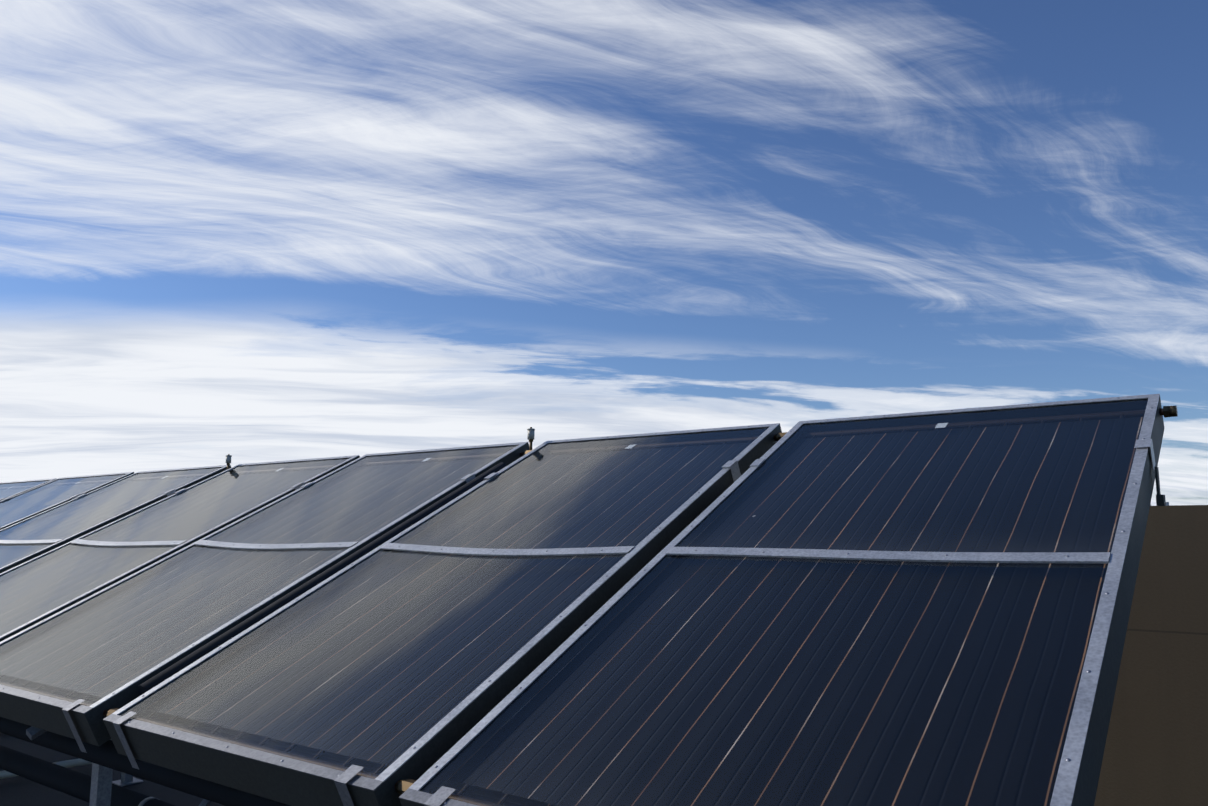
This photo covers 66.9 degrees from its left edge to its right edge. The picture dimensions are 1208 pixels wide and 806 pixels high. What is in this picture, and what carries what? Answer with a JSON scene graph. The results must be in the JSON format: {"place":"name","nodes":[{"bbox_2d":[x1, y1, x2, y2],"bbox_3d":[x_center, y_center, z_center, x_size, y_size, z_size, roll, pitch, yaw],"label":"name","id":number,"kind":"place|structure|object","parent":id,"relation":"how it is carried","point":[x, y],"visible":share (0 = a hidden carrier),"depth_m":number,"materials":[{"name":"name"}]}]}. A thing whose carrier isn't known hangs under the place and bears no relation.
{"place":"outdoors","nodes":[
{"label":"outdoors","id":0,"kind":"place"},
{"bbox_2d":[0,733,223,805],"bbox_3d":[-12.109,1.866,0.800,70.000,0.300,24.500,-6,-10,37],"label":"roof deck","id":1,"kind":"structure","parent":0,"point":[18,791],"depth_m":5.63,"materials":[{"name":"grey"}]},
{"bbox_2d":[0,717,289,805],"bbox_3d":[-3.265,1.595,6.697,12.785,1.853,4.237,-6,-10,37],"label":"support frame","id":2,"kind":"object","parent":1,"relation":"on","point":[99,787],"visible":0.23,"depth_m":3.25,"materials":[{"name":"metal"}]},
{"bbox_2d":[0,478,56,498],"bbox_3d":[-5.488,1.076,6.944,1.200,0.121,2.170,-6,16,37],"label":"solar collector","id":3,"kind":"object","parent":2,"relation":"on","point":[10,489],"visible":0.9,"depth_m":7.49,"materials":[{"name":"blue glass"}]},
{"bbox_2d":[0,472,133,529],"bbox_3d":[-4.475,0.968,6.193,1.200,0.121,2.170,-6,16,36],"label":"solar collector","id":4,"kind":"object","parent":2,"relation":"on","point":[20,507],"visible":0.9,"depth_m":6.65,"materials":[{"name":"blue glass"}]},
{"bbox_2d":[0,465,231,572],"bbox_3d":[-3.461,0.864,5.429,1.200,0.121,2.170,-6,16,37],"label":"solar collector","id":5,"kind":"object","parent":2,"relation":"on","point":[28,539],"visible":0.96,"depth_m":5.76,"materials":[{"name":"grey glass"}]},
{"bbox_2d":[0,455,359,641],"bbox_3d":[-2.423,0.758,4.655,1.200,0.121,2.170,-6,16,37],"label":"solar collector","id":6,"kind":"object","parent":2,"relation":"on","point":[35,590],"visible":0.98,"depth_m":4.73,"materials":[{"name":"grey glass"}]},
{"bbox_2d":[0,442,528,745],"bbox_3d":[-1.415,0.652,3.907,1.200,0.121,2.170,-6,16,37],"label":"solar collector","id":7,"kind":"object","parent":2,"relation":"on","point":[115,645],"visible":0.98,"depth_m":3.65,"materials":[{"name":"black glass"}]},
{"bbox_2d":[103,423,781,805],"bbox_3d":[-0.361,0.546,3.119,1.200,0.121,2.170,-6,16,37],"label":"solar collector","id":8,"kind":"object","parent":2,"relation":"on","point":[419,649],"visible":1,"depth_m":2.74,"materials":[{"name":"black glass"}]},
{"bbox_2d":[399,394,1164,805],"bbox_3d":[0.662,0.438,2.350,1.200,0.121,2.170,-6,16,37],"label":"solar collector","id":9,"kind":"object","parent":2,"relation":"on","point":[923,608],"visible":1,"depth_m":2.05,"materials":[{"name":"black glass"}]},
{"bbox_2d":[0,406,1177,805],"bbox_3d":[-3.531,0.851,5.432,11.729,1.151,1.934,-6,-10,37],"label":"collector fittings","id":10,"kind":"object","parent":9,"relation":"attached to","point":[442,794],"visible":0.62,"depth_m":3.00,"materials":[{"name":"black metal"}]},
{"bbox_2d":[1094,505,1207,805],"bbox_3d":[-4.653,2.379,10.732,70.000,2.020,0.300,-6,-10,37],"label":"parapet wall","id":11,"kind":"structure","parent":1,"relation":"on","point":[1156,750],"depth_m":4.88,"materials":[{"name":"concrete"}]},
{"bbox_2d":[0,0,1207,505],"label":"sky","id":12,"kind":"structure","parent":0,"point":[250,231],"materials":[{"name":"blue"}]}
]}

